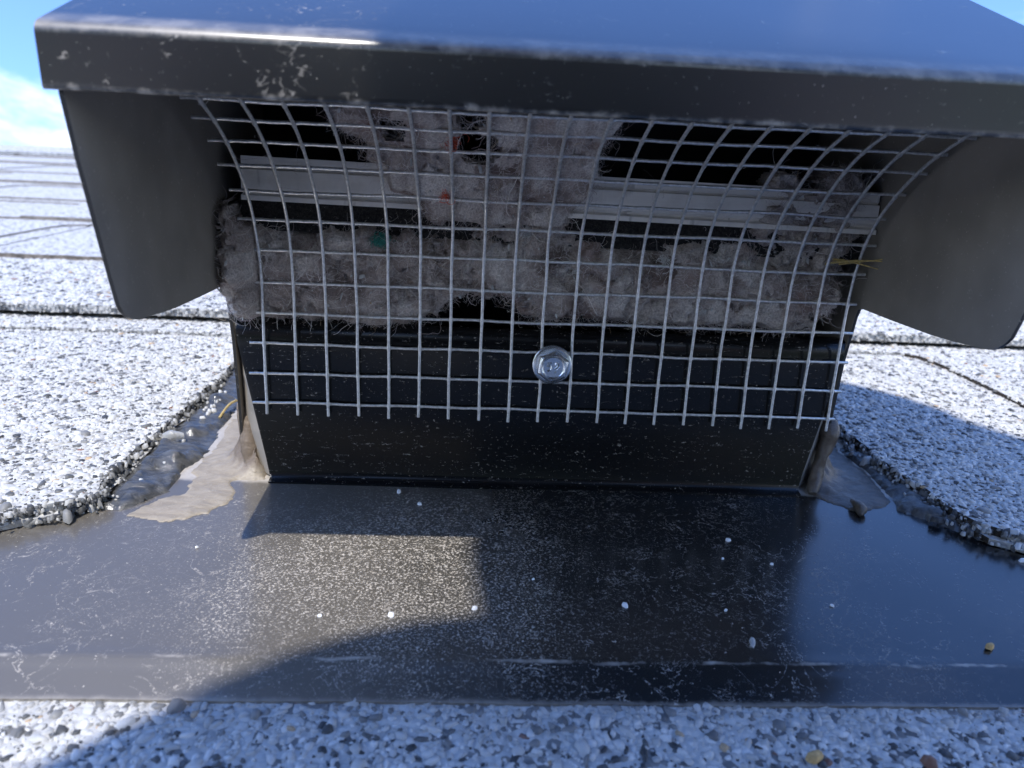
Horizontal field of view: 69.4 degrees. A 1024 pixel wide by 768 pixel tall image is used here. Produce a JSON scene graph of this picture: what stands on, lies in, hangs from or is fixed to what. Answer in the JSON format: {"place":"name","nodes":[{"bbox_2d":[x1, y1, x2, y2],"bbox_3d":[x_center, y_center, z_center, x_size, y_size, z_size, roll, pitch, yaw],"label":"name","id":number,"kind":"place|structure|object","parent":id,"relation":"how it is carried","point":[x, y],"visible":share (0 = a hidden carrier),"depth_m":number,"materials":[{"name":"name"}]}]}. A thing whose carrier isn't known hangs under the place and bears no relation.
{"place":"outdoors","nodes":[
{"label":"outdoors","id":0,"kind":"place"},
{"bbox_2d":[440,134,468,153],"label":"orange tuft","id":1,"kind":"object","parent":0,"point":[454,138],"depth_m":0.13,"materials":[{"name":"orange fabric"}]},
{"bbox_2d":[0,144,1023,767],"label":"roof","id":2,"kind":"structure","parent":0,"point":[100,394],"depth_m":0.16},
{"bbox_2d":[101,369,237,509],"bbox_3d":[-0.078,0.009,0.186,0.015,0.005,0.090,2,20,-3],"label":"clear sealant","id":3,"kind":"object","parent":2,"relation":"on","point":[156,474],"visible":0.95,"depth_m":0.17,"materials":[{"name":"clear plastic"}]},
{"bbox_2d":[160,430,183,440],"bbox_3d":[-0.080,0.012,0.174,0.006,0.003,0.003,2,20,-3],"label":"silicone drop","id":4,"kind":"object","parent":3,"relation":"attached to","point":[174,435],"visible":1,"depth_m":0.17,"materials":[{"name":"white plastic"}]},
{"bbox_2d":[218,400,237,417],"bbox_3d":[-0.074,0.006,0.194,0.002,0.002,0.011,2,20,-3],"label":"pine needle","id":5,"kind":"object","parent":3,"relation":"on","point":[226,407],"visible":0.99,"depth_m":0.19,"materials":[{"name":"plant"}]},
{"bbox_2d":[0,0,1023,709],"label":"roof vent","id":6,"kind":"object","parent":2,"relation":"attached to","point":[588,522],"visible":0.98,"depth_m":0.12,"materials":[{"name":"black metal"}]},
{"bbox_2d":[127,403,267,521],"bbox_3d":[-0.065,0.010,0.165,0.022,0.018,0.054,2,19,-3],"label":"sealant smear","id":7,"kind":"object","parent":6,"relation":"attached to","point":[233,456],"visible":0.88,"depth_m":0.16},
{"bbox_2d":[388,611,393,617],"bbox_3d":[-0.019,0.037,0.118,0.001,0.001,0.001,-6,21,-21],"label":"loose granule","id":8,"kind":"object","parent":6,"relation":"on","point":[390,614],"visible":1,"depth_m":0.12,"materials":[{"name":"white stone"}]},
{"bbox_2d":[197,98,884,340],"bbox_3d":[0.009,-0.030,0.139,0.131,0.048,0.035,2,19,-3],"label":"lint","id":9,"kind":"object","parent":6,"relation":"on","point":[237,256],"visible":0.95,"depth_m":0.15,"materials":[{"name":"fabric"}]},
{"bbox_2d":[370,232,395,248],"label":"teal tuft","id":10,"kind":"object","parent":9,"relation":"in","point":[379,242],"depth_m":0.15,"materials":[{"name":"teal fabric"}]},
{"bbox_2d":[439,189,454,204],"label":"orange tuft","id":11,"kind":"object","parent":9,"relation":"in","point":[445,195],"depth_m":0.14,"materials":[{"name":"orange fabric"}]},
{"bbox_2d":[472,118,481,128],"bbox_3d":[-0.007,-0.049,0.139,0.002,0.002,0.001,2,19,-3],"label":"thread curl","id":12,"kind":"object","parent":9,"relation":"on","point":[474,125],"visible":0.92,"depth_m":0.14,"materials":[{"name":"black fabric"}]},
{"bbox_2d":[825,258,882,269],"bbox_3d":[0.070,-0.025,0.149,0.011,0.003,0.006,2,19,-3],"label":"grass stalk","id":13,"kind":"object","parent":9,"relation":"on","point":[843,261],"depth_m":0.15,"materials":[{"name":"plant"}]},
{"bbox_2d":[532,345,571,383],"bbox_3d":[0.008,-0.004,0.154,0.008,0.008,0.006,2,19,-3],"label":"hex screw","id":14,"kind":"object","parent":6,"relation":"attached to","point":[551,364],"visible":1,"depth_m":0.15,"materials":[{"name":"metal"}]},
{"bbox_2d":[179,96,976,430],"bbox_3d":[0.010,-0.017,0.135,0.127,0.064,0.034,2,19,-3],"label":"wire screen","id":15,"kind":"object","parent":6,"relation":"attached to","point":[309,168],"visible":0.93,"depth_m":0.14,"materials":[{"name":"silver metal"}]},
{"bbox_2d":[622,602,627,607],"bbox_3d":[0.019,0.037,0.124,0.001,0.001,0.001,-9,21,-37],"label":"loose granule","id":16,"kind":"object","parent":6,"relation":"on","point":[624,604],"visible":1,"depth_m":0.12,"materials":[{"name":"white stone"}]},
{"bbox_2d":[749,637,755,647],"bbox_3d":[0.037,0.040,0.116,0.001,0.001,0.002,2,20,-3],"label":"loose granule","id":17,"kind":"object","parent":6,"relation":"attached to","point":[752,641],"visible":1,"depth_m":0.12,"materials":[{"name":"white stone"}]},
{"bbox_2d":[806,420,889,516],"bbox_3d":[0.078,0.013,0.180,0.024,0.016,0.054,2,19,-3],"label":"sealant smear","id":18,"kind":"object","parent":6,"relation":"attached to","point":[836,477],"visible":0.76,"depth_m":0.17},
{"bbox_2d":[985,642,993,649],"bbox_3d":[0.076,0.042,0.118,0.002,0.002,0.002,2,20,-3],"label":"loose granule","id":19,"kind":"object","parent":6,"relation":"on","point":[989,646],"visible":1,"depth_m":0.12,"materials":[{"name":"beige stone"}]},
{"bbox_2d":[805,750,823,764],"bbox_3d":[0.040,0.049,0.097,0.003,0.002,0.002,2,19,-3],"label":"loose granule","id":20,"kind":"object","parent":2,"relation":"on","point":[814,757],"visible":1,"depth_m":0.10,"materials":[{"name":"beige stone"}]},
{"bbox_2d":[839,437,1016,551],"bbox_3d":[0.094,0.022,0.175,0.022,0.003,0.065,2,19,-3],"label":"clear sealant","id":21,"kind":"object","parent":2,"relation":"on","point":[912,503],"visible":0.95,"depth_m":0.16,"materials":[{"name":"clear plastic"}]},
{"bbox_2d":[919,754,937,767],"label":"loose granule","id":22,"kind":"object","parent":2,"relation":"on","point":[928,761],"visible":1,"depth_m":0.10,"materials":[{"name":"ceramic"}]},
{"bbox_2d":[0,0,1023,146],"label":"sky","id":23,"kind":"structure","parent":0,"point":[30,113],"materials":[{"name":"blue"}]}
]}

